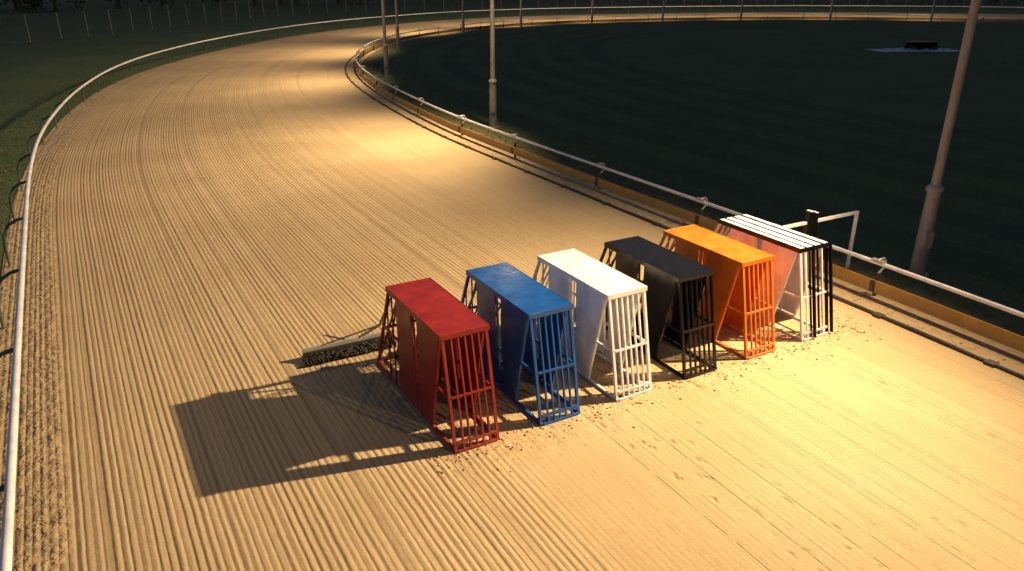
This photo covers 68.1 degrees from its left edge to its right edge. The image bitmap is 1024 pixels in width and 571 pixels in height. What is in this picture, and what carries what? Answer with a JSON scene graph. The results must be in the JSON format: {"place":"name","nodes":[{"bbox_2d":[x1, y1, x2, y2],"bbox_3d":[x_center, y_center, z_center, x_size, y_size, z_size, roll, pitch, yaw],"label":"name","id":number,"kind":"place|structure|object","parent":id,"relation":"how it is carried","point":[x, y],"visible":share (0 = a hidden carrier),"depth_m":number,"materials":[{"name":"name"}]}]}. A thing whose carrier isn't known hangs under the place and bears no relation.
{"place":"outdoors","nodes":[
{"label":"outdoors","id":0,"kind":"place"},
{"bbox_2d":[0,12,1023,570],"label":"sand track","id":1,"kind":"structure","parent":0,"point":[228,234],"depth_m":9.75,"materials":[{"name":"beige sand"}]},
{"bbox_2d":[302,299,396,367],"bbox_3d":[-2.212,0.680,10.665,1.499,0.611,0.481,-17,28,-35],"label":"drag harrow","id":2,"kind":"object","parent":1,"relation":"on","point":[325,352],"visible":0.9,"depth_m":10.67,"materials":[{"name":"metal"}]},
{"bbox_2d":[377,278,499,453],"bbox_3d":[-1.005,0.799,9.373,0.617,1.371,2.517,-12,25,-27],"label":"starting box","id":3,"kind":"object","parent":1,"relation":"on","point":[450,327],"visible":1,"depth_m":8.89,"materials":[{"name":"red paint"}]},
{"bbox_2d":[0,76,1010,570],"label":"sand clods","id":4,"kind":"object","parent":1,"relation":"on","point":[554,398],"visible":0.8,"depth_m":9.76,"materials":[{"name":"brown sand"}]},
{"bbox_2d":[0,5,1023,570],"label":"running rail","id":5,"kind":"object","parent":1,"relation":"on","point":[8,491],"visible":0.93,"depth_m":10.72,"materials":[{"name":"white metal"}]},
{"bbox_2d":[461,262,579,426],"bbox_3d":[-0.025,0.586,9.891,0.617,1.371,2.517,-12,25,-27],"label":"starting box","id":6,"kind":"object","parent":1,"relation":"on","point":[525,302],"visible":0.82,"depth_m":9.34,"materials":[{"name":"blue paint"}]},
{"bbox_2d":[533,249,651,401],"bbox_3d":[0.942,0.374,10.405,0.617,1.371,2.517,-12,25,-27],"label":"starting box","id":7,"kind":"object","parent":1,"relation":"on","point":[600,285],"visible":0.79,"depth_m":9.81,"materials":[{"name":"white paint"}]},
{"bbox_2d":[599,236,716,379],"bbox_3d":[1.929,0.159,10.925,0.617,1.371,2.518,-12,25,-27],"label":"starting box","id":8,"kind":"object","parent":1,"relation":"on","point":[670,276],"visible":0.82,"depth_m":10.29,"materials":[{"name":"black paint"}]},
{"bbox_2d":[640,224,775,359],"bbox_3d":[2.897,-0.053,11.440,0.617,1.371,2.517,-12,25,-27],"label":"starting box","id":9,"kind":"object","parent":1,"relation":"on","point":[739,268],"visible":0.73,"depth_m":10.78,"materials":[{"name":"orange paint"}]},
{"bbox_2d":[698,214,832,341],"bbox_3d":[3.893,-0.265,11.948,0.636,1.377,2.550,-12,25,-27],"label":"starting box","id":10,"kind":"object","parent":1,"relation":"on","point":[797,254],"visible":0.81,"depth_m":11.25,"materials":[{"name":"white paint"}]},
{"bbox_2d":[784,210,858,267],"bbox_3d":[5.286,-0.732,13.230,2.036,1.270,0.110,-12,25,-26],"label":"pipe frame","id":11,"kind":"object","parent":1,"relation":"on","point":[811,221],"visible":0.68,"depth_m":13.05,"materials":[{"name":"white paint"}]},
{"bbox_2d":[0,0,1023,276],"bbox_3d":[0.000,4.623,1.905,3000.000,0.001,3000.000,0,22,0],"label":"ground","id":12,"kind":"structure","parent":0,"point":[846,68],"depth_m":53.06,"materials":[{"name":"green plant"}]},
{"bbox_2d":[0,0,1022,43],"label":"chain link fence","id":13,"kind":"object","parent":12,"relation":"on","point":[86,24],"visible":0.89,"depth_m":87.03,"materials":[{"name":"metal"}]},
{"bbox_2d":[0,62,1023,334],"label":"grass tufts","id":14,"kind":"object","parent":12,"relation":"on","point":[458,124],"visible":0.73,"depth_m":23.70,"materials":[{"name":"green plant"}]},
{"bbox_2d":[0,0,1023,12],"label":"distant tree line","id":15,"kind":"object","parent":12,"relation":"on","point":[18,7],"visible":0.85,"depth_m":114.69,"materials":[{"name":"green plant"}]},
{"bbox_2d":[868,47,957,51],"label":"tarpaulin","id":16,"kind":"object","parent":12,"relation":"on","point":[901,49],"visible":0.88,"depth_m":52.39,"materials":[{"name":"blue plastic"}]},
{"bbox_2d":[903,41,946,49],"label":"equipment trailer","id":17,"kind":"object","parent":16,"relation":"on","point":[920,44],"visible":0.97,"depth_m":52.55,"materials":[{"name":"black paint"}]},
{"bbox_2d":[362,20,1023,336],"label":"infield grass","id":18,"kind":"structure","parent":0,"point":[570,82],"depth_m":24.04,"materials":[{"name":"green plant"}]},
{"bbox_2d":[381,0,390,77],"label":"floodlight pole","id":19,"kind":"object","parent":18,"relation":"on","point":[386,60],"visible":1,"depth_m":38.78,"materials":[{"name":"grey metal"}]},
{"bbox_2d":[395,0,400,50],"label":"floodlight pole","id":20,"kind":"object","parent":18,"relation":"on","point":[397,35],"visible":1,"depth_m":52.16,"materials":[{"name":"grey metal"}]},
{"bbox_2d":[461,0,464,32],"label":"floodlight pole","id":21,"kind":"object","parent":18,"relation":"on","point":[463,24],"visible":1,"depth_m":68.10,"materials":[{"name":"grey metal"}]},
{"bbox_2d":[488,0,498,127],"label":"floodlight pole","id":22,"kind":"object","parent":18,"relation":"on","point":[492,105],"visible":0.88,"depth_m":25.88,"materials":[{"name":"grey metal"}]},
{"bbox_2d":[520,0,521,26],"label":"floodlight pole","id":23,"kind":"object","parent":18,"relation":"on","point":[520,13],"visible":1,"depth_m":75.46,"materials":[{"name":"grey metal"}]},
{"bbox_2d":[590,0,593,22],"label":"floodlight pole","id":24,"kind":"object","parent":18,"relation":"on","point":[592,7],"visible":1,"depth_m":81.30,"materials":[{"name":"grey metal"}]},
{"bbox_2d":[661,0,664,20],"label":"floodlight pole","id":25,"kind":"object","parent":18,"relation":"on","point":[662,18],"visible":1,"depth_m":84.64,"materials":[{"name":"grey metal"}]},
{"bbox_2d":[344,19,1023,379],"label":"lure cable","id":26,"kind":"object","parent":18,"relation":"on","point":[987,362],"visible":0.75,"depth_m":16.36,"materials":[{"name":"black metal"}]},
{"bbox_2d":[355,13,1023,352],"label":"running rail","id":27,"kind":"object","parent":18,"relation":"on","point":[976,326],"visible":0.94,"depth_m":17.13,"materials":[{"name":"white metal"}]},
{"bbox_2d":[740,0,743,19],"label":"floodlight pole","id":28,"kind":"object","parent":18,"relation":"on","point":[741,11],"visible":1,"depth_m":86.69,"materials":[{"name":"grey metal"}]},
{"bbox_2d":[829,0,833,19],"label":"floodlight pole","id":29,"kind":"object","parent":18,"relation":"on","point":[831,9],"visible":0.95,"depth_m":87.25,"materials":[{"name":"grey metal"}]},
{"bbox_2d":[930,0,935,20],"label":"floodlight pole","id":30,"kind":"object","parent":18,"relation":"on","point":[932,12],"visible":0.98,"depth_m":85.09,"materials":[{"name":"grey metal"}]},
{"bbox_2d":[906,0,980,277],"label":"floodlight pole","id":31,"kind":"object","parent":18,"relation":"on","point":[935,189],"visible":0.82,"depth_m":12.77,"materials":[{"name":"grey metal"}]}
]}

